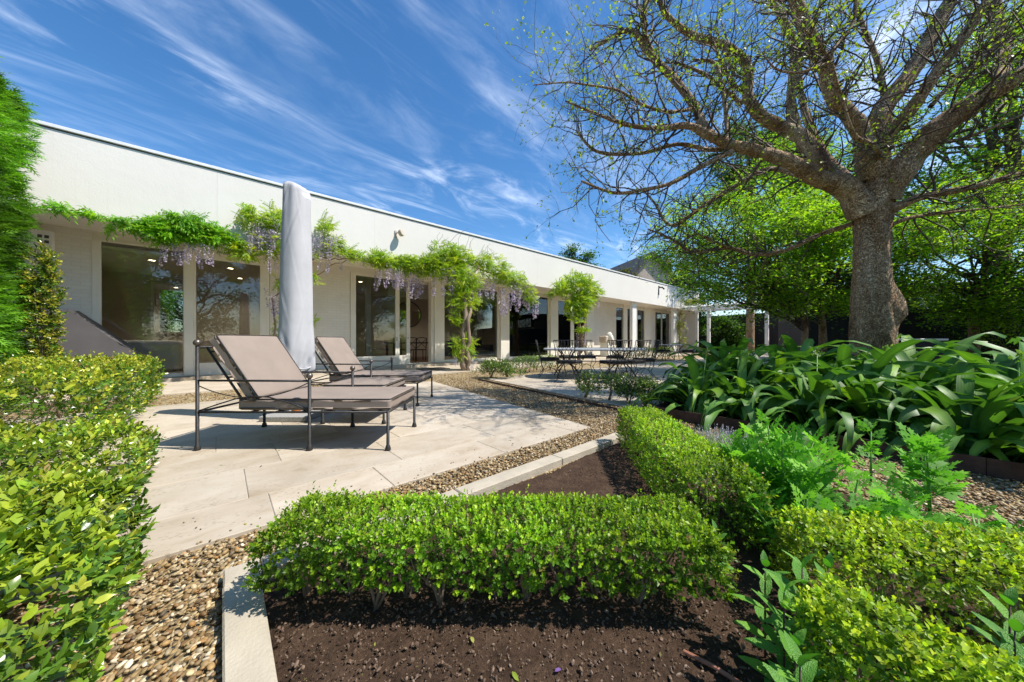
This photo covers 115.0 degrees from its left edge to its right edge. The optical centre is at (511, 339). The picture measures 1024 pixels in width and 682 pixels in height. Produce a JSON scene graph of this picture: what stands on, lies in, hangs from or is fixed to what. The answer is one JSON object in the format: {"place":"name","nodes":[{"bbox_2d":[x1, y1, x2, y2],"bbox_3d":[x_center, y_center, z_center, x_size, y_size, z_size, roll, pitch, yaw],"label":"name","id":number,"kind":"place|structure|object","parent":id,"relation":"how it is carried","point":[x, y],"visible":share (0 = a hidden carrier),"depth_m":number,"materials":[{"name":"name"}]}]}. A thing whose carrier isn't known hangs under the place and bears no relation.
{"place":"outdoors","nodes":[
{"label":"outdoors","id":0,"kind":"place"},
{"bbox_2d":[10,309,139,393],"bbox_3d":[-8.258,0.194,6.244,1.500,1.512,0.743,0,0,-42],"label":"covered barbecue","id":1,"kind":"object","parent":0,"point":[85,334],"visible":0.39,"depth_m":6.11,"materials":[{"name":"fabric"}]},
{"bbox_2d":[124,340,182,373],"bbox_3d":[-9.600,0.200,7.929,2.330,1.300,2.000,0,0,-42],"label":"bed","id":2,"kind":"object","parent":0,"point":[170,352],"visible":0.11,"depth_m":7.82,"materials":[{"name":"fabric"}]},
{"bbox_2d":[0,381,589,604],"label":"sunny terrace","id":3,"kind":"structure","parent":0,"point":[220,484],"depth_m":2.73,"materials":[{"name":"stone"}]},
{"bbox_2d":[0,413,165,579],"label":"viburnum hedge","id":4,"kind":"object","parent":3,"relation":"on","point":[76,437],"visible":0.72,"depth_m":1.82,"materials":[{"name":"green plant"}]},
{"bbox_2d":[259,181,327,421],"bbox_3d":[-2.660,-0.484,4.020,0.540,2.864,0.500,0,0,0],"label":"covered umbrella","id":5,"kind":"object","parent":3,"relation":"on","point":[295,332],"visible":0.89,"depth_m":3.89,"materials":[{"name":"fabric"}]},
{"bbox_2d":[193,334,416,450],"bbox_3d":[-1.890,0.450,3.189,1.696,0.998,0.820,0,0,0],"label":"sun lounger","id":6,"kind":"object","parent":3,"relation":"on","point":[266,372],"visible":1,"depth_m":2.87,"materials":[{"name":"fabric"}]},
{"bbox_2d":[320,377,406,423],"bbox_3d":[-1.795,0.722,4.060,0.742,0.454,0.789,0,0,0],"label":"footstool","id":7,"kind":"object","parent":3,"relation":"on","point":[379,381],"visible":0.63,"depth_m":3.89,"materials":[{"name":"fabric"}]},
{"bbox_2d":[304,337,432,405],"bbox_3d":[-2.172,0.450,5.098,1.696,0.998,0.820,0,0,2],"label":"sun lounger","id":8,"kind":"object","parent":3,"relation":"on","point":[337,354],"visible":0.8,"depth_m":4.87,"materials":[{"name":"fabric"}]},
{"bbox_2d":[0,352,697,408],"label":"house path","id":9,"kind":"structure","parent":0,"point":[179,387],"depth_m":7.20,"materials":[{"name":"stone"}]},
{"bbox_2d":[11,240,71,400],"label":"yellow shrub","id":10,"kind":"object","parent":9,"relation":"on","point":[43,339],"visible":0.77,"depth_m":4.99,"materials":[{"name":"green plant"}]},
{"bbox_2d":[0,119,698,376],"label":"house","id":11,"kind":"structure","parent":9,"relation":"on","point":[109,281],"depth_m":9.96,"materials":[{"name":"paint"}]},
{"bbox_2d":[20,228,54,250],"bbox_3d":[-9.283,-1.970,6.388,0.380,0.380,0.124,0,0,-42],"label":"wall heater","id":12,"kind":"object","parent":11,"relation":"attached to","point":[48,236],"depth_m":6.41,"materials":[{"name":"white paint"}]},
{"bbox_2d":[92,238,183,375],"bbox_3d":[-8.323,-0.658,7.356,1.413,2.985,0.070,0,0,-42],"label":"window","id":13,"kind":"structure","parent":11,"relation":"in","point":[96,242],"depth_m":6.93,"materials":[{"name":"white metal"}]},
{"bbox_2d":[30,195,254,268],"bbox_3d":[-6.761,-2.059,6.391,3.178,1.238,0.933,0,0,-44],"label":"wisteria","id":14,"kind":"object","parent":11,"relation":"attached to","point":[174,229],"visible":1,"depth_m":6.33,"materials":[{"name":"green plant"}]},
{"bbox_2d":[151,282,196,333],"bbox_3d":[-11.134,-1.030,10.780,1.060,1.660,0.080,0,0,-42],"label":"wall mirror","id":15,"kind":"object","parent":11,"relation":"attached to","point":[166,308],"depth_m":10.66,"materials":[{"name":"glass"}]},
{"bbox_2d":[194,251,268,373],"bbox_3d":[-7.159,-0.657,8.390,1.483,2.985,0.070,0,0,-42],"label":"door","id":16,"kind":"structure","parent":11,"relation":"in","point":[204,368],"depth_m":8.60,"materials":[{"name":"white metal"}]},
{"bbox_2d":[214,199,369,335],"bbox_3d":[-5.384,-1.309,8.263,3.265,3.982,1.882,0,0,-40],"label":"wisteria","id":17,"kind":"object","parent":11,"relation":"attached to","point":[271,247],"visible":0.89,"depth_m":7.49,"materials":[{"name":"green plant"}]},
{"bbox_2d":[350,271,399,365],"bbox_3d":[-4.488,-0.657,10.761,1.573,2.985,0.070,0,0,-42],"label":"door","id":18,"kind":"structure","parent":11,"relation":"in","point":[396,359],"depth_m":10.64,"materials":[{"name":"white metal"}]},
{"bbox_2d":[144,352,661,381],"bbox_3d":[1.342,0.917,15.660,30.794,0.105,0.400,0,0,-42],"label":"threshold step","id":19,"kind":"object","parent":11,"relation":"attached to","point":[188,378],"visible":0.26,"depth_m":10.48,"materials":[{"name":"stone"}]},
{"bbox_2d":[400,278,409,363],"bbox_3d":[-3.821,-0.657,11.487,0.462,2.985,0.070,0,0,-42],"label":"sliding door","id":20,"kind":"structure","parent":11,"relation":"in","point":[404,359],"depth_m":11.55,"materials":[{"name":"white metal"}]},
{"bbox_2d":[400,302,420,326],"bbox_3d":[-5.094,-1.267,16.154,1.283,1.283,0.050,0,0,-42],"label":"round mirror","id":21,"kind":"object","parent":11,"relation":"attached to","point":[415,314],"visible":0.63,"depth_m":16.24,"materials":[{"name":"clear glass"}]},
{"bbox_2d":[444,340,492,355],"bbox_3d":[-2.094,0.375,15.848,2.360,0.750,0.920,0,0,-42],"label":"sofa","id":22,"kind":"object","parent":11,"relation":"on","point":[484,349],"visible":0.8,"depth_m":15.77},
{"bbox_2d":[444,283,498,361],"bbox_3d":[-1.601,-0.658,13.324,2.747,2.985,0.070,0,0,-42],"label":"window","id":23,"kind":"structure","parent":11,"relation":"in","point":[496,301],"depth_m":14.15,"materials":[{"name":"white metal"}]},
{"bbox_2d":[509,292,548,358],"bbox_3d":[0.801,-0.658,15.456,2.821,2.985,0.070,0,0,-42],"label":"window","id":24,"kind":"structure","parent":11,"relation":"in","point":[524,330],"depth_m":15.44,"materials":[{"name":"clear glass"}]},
{"bbox_2d":[558,298,572,354],"bbox_3d":[2.776,-0.657,17.209,1.403,2.985,0.070,0,0,-42],"label":"door","id":25,"kind":"structure","parent":11,"relation":"in","point":[565,327],"depth_m":17.15,"materials":[{"name":"white glass"}]},
{"bbox_2d":[615,306,622,352],"bbox_3d":[6.856,-0.658,20.832,1.029,2.985,0.070,0,0,-42],"label":"window","id":26,"kind":"structure","parent":11,"relation":"in","point":[618,309],"depth_m":20.76,"materials":[{"name":"white glass"}]},
{"bbox_2d":[638,309,643,351],"bbox_3d":[8.897,-0.658,22.640,1.216,2.985,0.070,0,0,-42],"label":"window","id":27,"kind":"structure","parent":11,"relation":"in","point":[640,311],"depth_m":22.67,"materials":[{"name":"clear glass"}]},
{"bbox_2d":[662,312,669,347],"bbox_3d":[11.899,-0.658,25.309,1.472,2.985,0.070,0,0,-42],"label":"window","id":28,"kind":"structure","parent":11,"relation":"in","point":[665,315],"depth_m":25.32,"materials":[{"name":"clear glass"}]},
{"bbox_2d":[543,269,606,359],"bbox_3d":[3.011,-1.076,14.436,4.042,4.090,1.487,0,0,-45],"label":"wisteria","id":29,"kind":"object","parent":9,"relation":"on","point":[583,296],"visible":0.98,"depth_m":14.13,"materials":[{"name":"green plant"}]},
{"bbox_2d":[0,352,1023,681],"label":"gravel path","id":30,"kind":"structure","parent":0,"point":[180,592],"depth_m":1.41,"materials":[{"name":"gravel"}]},
{"bbox_2d":[0,57,49,405],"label":"conifer hedge","id":31,"kind":"object","parent":30,"relation":"on","point":[14,212],"visible":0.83,"depth_m":4.75,"materials":[{"name":"green plant"}]},
{"bbox_2d":[0,460,160,681],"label":"viburnum hedge","id":32,"kind":"object","parent":30,"relation":"on","point":[20,497],"visible":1,"depth_m":0.84,"materials":[{"name":"green plant"}]},
{"bbox_2d":[0,348,167,470],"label":"viburnum hedge","id":33,"kind":"object","parent":30,"relation":"on","point":[65,372],"visible":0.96,"depth_m":3.03,"materials":[{"name":"green plant"}]},
{"bbox_2d":[0,540,222,681],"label":"gravel","id":34,"kind":"structure","parent":30,"relation":"on","point":[206,657],"depth_m":1.10,"materials":[{"name":"gravel"}]},
{"bbox_2d":[222,432,626,681],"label":"bed kerb","id":35,"kind":"structure","parent":30,"relation":"on","point":[247,653],"depth_m":1.14,"materials":[{"name":"concrete"}]},
{"bbox_2d":[355,239,538,370],"bbox_3d":[-1.272,-1.063,10.855,7.110,4.152,1.627,0,0,-41],"label":"wisteria","id":36,"kind":"object","parent":30,"relation":"on","point":[425,267],"visible":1,"depth_m":10.08,"materials":[{"name":"green plant"}]},
{"bbox_2d":[471,356,517,378],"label":"shrub","id":37,"kind":"object","parent":30,"relation":"on","point":[492,365],"visible":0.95,"depth_m":8.09,"materials":[{"name":"green plant"}]},
{"bbox_2d":[478,379,620,410],"bbox_3d":[0.423,0.955,5.993,0.008,0.050,4.445,0,0,-34],"label":"steel edging","id":38,"kind":"object","parent":30,"relation":"on","point":[581,401],"visible":0.61,"depth_m":5.50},
{"bbox_2d":[263,441,1023,681],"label":"soil bed","id":39,"kind":"object","parent":30,"relation":"on","point":[612,479],"visible":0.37,"depth_m":1.10,"materials":[{"name":"soil"}]},
{"bbox_2d":[240,479,741,611],"bbox_3d":[-0.080,0.773,1.234,1.678,0.391,0.397,0,0,2],"label":"box hedge","id":40,"kind":"object","parent":39,"relation":"on","point":[353,537],"visible":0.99,"depth_m":1.12,"materials":[{"name":"green plant"}]},
{"bbox_2d":[274,508,770,681],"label":"leaf litter","id":41,"kind":"object","parent":39,"relation":"on","point":[558,678],"visible":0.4,"depth_m":1.04,"materials":[{"name":"brown plant"}]},
{"bbox_2d":[615,401,778,552],"bbox_3d":[1.045,0.752,2.198,0.435,0.431,1.600,0,0,7],"label":"box hedge","id":42,"kind":"object","parent":39,"relation":"on","point":[671,454],"visible":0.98,"depth_m":1.71,"materials":[{"name":"green plant"}]},
{"bbox_2d":[683,649,741,681],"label":"irrigation pipe","id":43,"kind":"object","parent":39,"relation":"on","point":[712,666],"visible":1,"depth_m":0.94,"materials":[{"name":"plastic"}]},
{"bbox_2d":[682,424,746,466],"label":"lavender","id":44,"kind":"object","parent":39,"relation":"on","point":[719,438],"visible":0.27,"depth_m":2.44,"materials":[{"name":"purple plant"}]},
{"bbox_2d":[730,550,793,657],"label":"mint plant","id":45,"kind":"object","parent":39,"relation":"on","point":[765,583],"visible":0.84,"depth_m":0.99,"materials":[{"name":"green plant"}]},
{"bbox_2d":[738,571,832,681],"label":"mint plant","id":46,"kind":"object","parent":39,"relation":"on","point":[779,620],"visible":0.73,"depth_m":0.86,"materials":[{"name":"green plant"}]},
{"bbox_2d":[762,630,818,681],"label":"mint plant","id":47,"kind":"object","parent":39,"relation":"on","point":[806,671],"visible":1,"depth_m":0.69,"materials":[{"name":"green plant"}]},
{"bbox_2d":[715,408,866,520],"bbox_3d":[1.349,0.648,1.638,0.500,0.609,0.592,0,0,-23],"label":"feathery herb","id":48,"kind":"object","parent":39,"relation":"on","point":[758,454],"visible":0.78,"depth_m":1.58,"materials":[{"name":"green plant"}]},
{"bbox_2d":[740,468,841,564],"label":"feathery herb","id":49,"kind":"object","parent":39,"relation":"on","point":[808,498],"visible":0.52,"depth_m":1.41,"materials":[{"name":"green plant"}]},
{"bbox_2d":[764,628,825,681],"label":"mint plant","id":50,"kind":"object","parent":39,"relation":"on","point":[798,637],"visible":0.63,"depth_m":0.76,"materials":[{"name":"green plant"}]},
{"bbox_2d":[763,550,844,665],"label":"mint plant","id":51,"kind":"object","parent":39,"relation":"on","point":[799,570],"visible":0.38,"depth_m":0.92,"materials":[{"name":"green plant"}]},
{"bbox_2d":[814,552,855,673],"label":"mint plant","id":52,"kind":"object","parent":39,"relation":"on","point":[828,560],"visible":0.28,"depth_m":0.93,"materials":[{"name":"green plant"}]},
{"bbox_2d":[843,418,897,500],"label":"feathery herb","id":53,"kind":"object","parent":39,"relation":"on","point":[870,453],"visible":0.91,"depth_m":1.80,"materials":[{"name":"green plant"}]},
{"bbox_2d":[818,471,930,537],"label":"feathery herb","id":54,"kind":"object","parent":39,"relation":"on","point":[881,493],"visible":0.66,"depth_m":1.52,"materials":[{"name":"green plant"}]},
{"bbox_2d":[764,501,1023,659],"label":"box hedge","id":55,"kind":"object","parent":39,"relation":"on","point":[976,573],"visible":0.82,"depth_m":1.01,"materials":[{"name":"green plant"}]},
{"bbox_2d":[780,571,1023,681],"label":"box hedge","id":56,"kind":"object","parent":39,"relation":"on","point":[979,663],"visible":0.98,"depth_m":0.73,"materials":[{"name":"green plant"}]},
{"bbox_2d":[885,421,970,514],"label":"feathery herb","id":57,"kind":"object","parent":39,"relation":"on","point":[930,450],"visible":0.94,"depth_m":1.62,"materials":[{"name":"green plant"}]},
{"bbox_2d":[847,496,1016,572],"bbox_3d":[1.740,0.827,1.389,0.411,0.253,0.394,0,0,0],"label":"feathery herb","id":58,"kind":"object","parent":39,"relation":"on","point":[912,509],"visible":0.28,"depth_m":1.40,"materials":[{"name":"green plant"}]},
{"bbox_2d":[885,500,1023,570],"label":"feathery herb","id":59,"kind":"object","parent":39,"relation":"on","point":[972,509],"visible":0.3,"depth_m":1.47,"materials":[{"name":"green plant"}]},
{"bbox_2d":[953,610,1023,677],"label":"mint plant","id":60,"kind":"object","parent":39,"relation":"on","point":[1015,623],"visible":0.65,"depth_m":0.75,"materials":[{"name":"green plant"}]},
{"bbox_2d":[958,586,1023,681],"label":"mint plant","id":61,"kind":"object","parent":39,"relation":"on","point":[1009,596],"visible":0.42,"depth_m":0.81,"materials":[{"name":"green plant"}]},
{"bbox_2d":[667,300,768,354],"bbox_3d":[15.319,-0.770,22.292,3.700,3.440,8.200,0,0,-42],"label":"pergola","id":62,"kind":"object","parent":30,"relation":"on","point":[721,308],"visible":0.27,"depth_m":22.99,"materials":[{"name":"white paint"}]},
{"bbox_2d":[676,296,696,347],"bbox_3d":[13.037,-1.132,23.854,2.838,4.170,2.031,0,0,-33],"label":"wisteria","id":63,"kind":"object","parent":62,"relation":"attached to","point":[679,326],"visible":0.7,"depth_m":23.79,"materials":[{"name":"green plant"}]},
{"bbox_2d":[621,175,852,345],"bbox_3d":[6.495,-1.751,9.065,6.446,5.516,5.191,0,0,0],"label":"leafy tree","id":64,"kind":"object","parent":30,"relation":"on","point":[813,265],"visible":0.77,"depth_m":8.52,"materials":[{"name":"green plant"}]},
{"bbox_2d":[699,313,777,350],"bbox_3d":[20.450,-0.563,22.500,0.024,3.026,19.769,0,0,-31],"label":"boundary fence","id":65,"kind":"object","parent":30,"relation":"on","point":[760,336],"visible":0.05,"depth_m":25.00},
{"bbox_2d":[694,111,795,350],"bbox_3d":[17.646,-7.843,23.864,7.306,17.692,6.044,0,0,0],"label":"evergreen tree","id":66,"kind":"object","parent":30,"relation":"on","point":[750,333],"visible":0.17,"depth_m":23.74,"materials":[{"name":"green plant"}]},
{"bbox_2d":[715,107,941,312],"bbox_3d":[11.848,-3.938,13.271,8.030,9.890,6.458,0,0,0],"label":"tall tree","id":67,"kind":"object","parent":30,"relation":"on","point":[778,141],"visible":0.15,"depth_m":12.51,"materials":[{"name":"green plant"}]},
{"bbox_2d":[682,406,1023,475],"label":"border soil","id":68,"kind":"structure","parent":30,"relation":"on","point":[987,456],"depth_m":3.42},
{"bbox_2d":[632,349,763,426],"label":"strap leaf plant","id":69,"kind":"object","parent":68,"relation":"on","point":[698,386],"visible":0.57,"depth_m":4.16,"materials":[{"name":"plant"}]},
{"bbox_2d":[645,343,789,416],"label":"strap leaf plant","id":70,"kind":"object","parent":68,"relation":"on","point":[701,406],"visible":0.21,"depth_m":4.45,"materials":[{"name":"plant"}]},
{"bbox_2d":[658,337,785,391],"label":"strap leaf plant","id":71,"kind":"object","parent":68,"relation":"on","point":[715,356],"visible":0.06,"depth_m":4.94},
{"bbox_2d":[484,0,1023,362],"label":"spreading tree","id":72,"kind":"object","parent":68,"relation":"on","point":[869,195],"visible":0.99,"depth_m":4.55,"materials":[{"name":"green plant"}]},
{"bbox_2d":[687,351,845,432],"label":"strap leaf plant","id":73,"kind":"object","parent":68,"relation":"on","point":[743,387],"visible":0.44,"depth_m":3.74,"materials":[{"name":"plant"}]},
{"bbox_2d":[685,343,868,436],"bbox_3d":[3.512,0.608,4.368,2.097,1.143,1.964,0,0,43],"label":"strap leaf plant","id":74,"kind":"object","parent":68,"relation":"on","point":[777,362],"visible":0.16,"depth_m":4.20,"materials":[{"name":"plant"}]},
{"bbox_2d":[730,334,871,416],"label":"strap leaf plant","id":75,"kind":"object","parent":68,"relation":"on","point":[790,344],"visible":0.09,"depth_m":4.35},
{"bbox_2d":[717,347,924,453],"bbox_3d":[3.142,0.620,3.383,1.911,1.097,1.674,0,0,24],"label":"strap leaf plant","id":76,"kind":"object","parent":68,"relation":"on","point":[819,384],"visible":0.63,"depth_m":3.21,"materials":[{"name":"plant"}]},
{"bbox_2d":[652,400,1023,483],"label":"steel edging","id":77,"kind":"object","parent":68,"relation":"on","point":[999,469],"visible":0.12,"depth_m":2.59,"materials":[{"name":"metal"}]},
{"bbox_2d":[763,339,981,456],"bbox_3d":[3.911,0.593,3.559,1.844,1.211,2.044,0,0,-25],"label":"strap leaf plant","id":78,"kind":"object","parent":68,"relation":"on","point":[843,357],"visible":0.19,"depth_m":3.37,"materials":[{"name":"plant"}]},
{"bbox_2d":[763,360,1023,462],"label":"strap leaf plant","id":79,"kind":"object","parent":68,"relation":"on","point":[858,393],"visible":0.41,"depth_m":2.99,"materials":[{"name":"plant"}]},
{"bbox_2d":[815,334,993,402],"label":"strap leaf plant","id":80,"kind":"object","parent":68,"relation":"on","point":[877,355],"visible":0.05,"depth_m":3.64,"materials":[{"name":"plant"}]},
{"bbox_2d":[803,331,1019,434],"bbox_3d":[4.361,0.596,3.358,2.161,1.371,1.896,0,0,33],"label":"strap leaf plant","id":81,"kind":"object","parent":68,"relation":"on","point":[954,367],"visible":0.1,"depth_m":3.29,"materials":[{"name":"plant"}]},
{"bbox_2d":[828,365,1023,473],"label":"strap leaf plant","id":82,"kind":"object","parent":68,"relation":"on","point":[983,420],"visible":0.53,"depth_m":2.59,"materials":[{"name":"plant"}]},
{"bbox_2d":[892,338,1023,411],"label":"strap leaf plant","id":83,"kind":"object","parent":68,"relation":"on","point":[968,357],"visible":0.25,"depth_m":2.94,"materials":[{"name":"plant"}]},
{"bbox_2d":[912,364,1023,458],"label":"strap leaf plant","id":84,"kind":"object","parent":68,"relation":"on","point":[977,447],"visible":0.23,"depth_m":2.56,"materials":[{"name":"plant"}]},
{"bbox_2d":[944,337,1023,384],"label":"strap leaf plant","id":85,"kind":"object","parent":68,"relation":"on","point":[1007,352],"visible":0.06,"depth_m":3.46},
{"bbox_2d":[719,162,999,352],"bbox_3d":[9.265,-1.787,9.445,6.190,5.589,5.176,0,0,0],"label":"leafy tree","id":86,"kind":"object","parent":30,"relation":"on","point":[838,276],"visible":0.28,"depth_m":8.51,"materials":[{"name":"green plant"}]},
{"bbox_2d":[778,281,1023,350],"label":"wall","id":87,"kind":"structure","parent":30,"relation":"on","point":[794,333],"depth_m":15.93,"materials":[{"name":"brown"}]},
{"bbox_2d":[808,306,1023,360],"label":"boundary fence","id":88,"kind":"object","parent":30,"relation":"on","point":[913,330],"visible":0.08,"depth_m":11.12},
{"bbox_2d":[840,159,1023,369],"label":"leafy tree","id":89,"kind":"object","parent":30,"relation":"on","point":[1006,278],"visible":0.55,"depth_m":8.51,"materials":[{"name":"green plant"}]},
{"bbox_2d":[843,0,1023,298],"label":"tall tree","id":90,"kind":"object","parent":30,"relation":"on","point":[991,151],"visible":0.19,"depth_m":10.49,"materials":[{"name":"green plant"}]},
{"bbox_2d":[938,298,1023,361],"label":"ivy hedge","id":91,"kind":"object","parent":30,"relation":"on","point":[957,326],"visible":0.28,"depth_m":9.50,"materials":[{"name":"green plant"}]},
{"bbox_2d":[0,0,1023,316],"label":"sky","id":92,"kind":"structure","parent":0,"point":[401,107],"materials":[{"name":"blue"}]},
{"bbox_2d":[599,332,613,356],"bbox_3d":[5.394,0.251,18.332,0.899,1.398,0.647,0,0,-42],"label":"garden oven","id":93,"kind":"object","parent":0,"point":[604,339],"visible":0.84,"depth_m":18.12,"materials":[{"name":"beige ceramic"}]},
{"bbox_2d":[487,355,768,410],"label":"dining terrace","id":94,"kind":"structure","parent":0,"point":[566,386],"depth_m":7.64,"materials":[{"name":"stone"}]},
{"bbox_2d":[487,357,527,376],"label":"shrub","id":95,"kind":"object","parent":94,"relation":"on","point":[507,373],"visible":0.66,"depth_m":8.09,"materials":[{"name":"green plant"}]},
{"bbox_2d":[553,340,582,383],"bbox_3d":[1.300,0.476,7.417,0.534,0.952,0.668,0,0,31],"label":"garden chair","id":96,"kind":"object","parent":94,"relation":"on","point":[566,361],"visible":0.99,"depth_m":7.25,"materials":[{"name":"metal"}]},
{"bbox_2d":[571,368,604,397],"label":"shrub","id":97,"kind":"object","parent":94,"relation":"on","point":[585,386],"visible":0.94,"depth_m":5.33,"materials":[{"name":"green plant"}]},
{"bbox_2d":[544,348,645,377],"bbox_3d":[2.120,0.581,8.450,2.586,0.733,1.454,0,0,0],"label":"garden table","id":98,"kind":"object","parent":94,"relation":"on","point":[593,349],"visible":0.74,"depth_m":8.15,"materials":[{"name":"stone"}]},
{"bbox_2d":[590,370,636,399],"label":"shrub","id":99,"kind":"object","parent":94,"relation":"on","point":[605,379],"visible":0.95,"depth_m":5.09,"materials":[{"name":"green plant"}]},
{"bbox_2d":[598,340,631,380],"bbox_3d":[2.289,0.476,7.313,0.534,0.952,0.668,0,0,-14],"label":"garden chair","id":100,"kind":"object","parent":94,"relation":"on","point":[613,362],"visible":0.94,"depth_m":7.11,"materials":[{"name":"metal"}]},
{"bbox_2d":[611,379,647,402],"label":"shrub","id":101,"kind":"object","parent":94,"relation":"on","point":[629,388],"visible":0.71,"depth_m":4.87,"materials":[{"name":"green plant"}]},
{"bbox_2d":[618,340,650,376],"bbox_3d":[2.798,0.476,7.566,0.534,0.952,0.668,0,0,-28],"label":"garden chair","id":102,"kind":"object","parent":94,"relation":"on","point":[635,361],"visible":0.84,"depth_m":7.37,"materials":[{"name":"metal"}]},
{"bbox_2d":[615,375,660,404],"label":"shrub","id":103,"kind":"object","parent":94,"relation":"on","point":[643,392],"visible":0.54,"depth_m":4.68,"materials":[{"name":"green plant"}]},
{"bbox_2d":[635,375,686,405],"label":"shrub","id":104,"kind":"object","parent":94,"relation":"on","point":[671,396],"visible":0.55,"depth_m":4.53,"materials":[{"name":"green plant"}]},
{"label":"ground","id":105,"kind":"structure","parent":0,"visible":0},
{"bbox_2d":[558,241,605,266],"bbox_3d":[6.856,-4.565,34.153,5.655,11.137,4.471,0,0,-15],"label":"tree","id":106,"kind":"object","parent":105,"relation":"on","point":[586,256],"visible":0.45,"depth_m":33.41,"materials":[{"name":"green plant"}]},
{"bbox_2d":[610,252,678,284],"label":"gabled house","id":107,"kind":"structure","parent":105,"relation":"on","point":[644,272],"depth_m":38.11,"materials":[{"name":"grey tile"}]},
{"bbox_2d":[655,256,723,328],"bbox_3d":[15.223,-3.326,28.733,6.840,8.676,6.494,0,0,0],"label":"evergreen tree","id":108,"kind":"object","parent":105,"relation":"on","point":[674,284],"visible":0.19,"depth_m":28.64,"materials":[{"name":"green plant"}]},
{"bbox_2d":[699,312,745,350],"bbox_3d":[17.503,-0.475,26.328,5.710,3.727,4.428,0,0,16],"label":"evergreen tree","id":109,"kind":"object","parent":105,"relation":"on","point":[723,322],"visible":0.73,"depth_m":25.65,"materials":[{"name":"green plant"}]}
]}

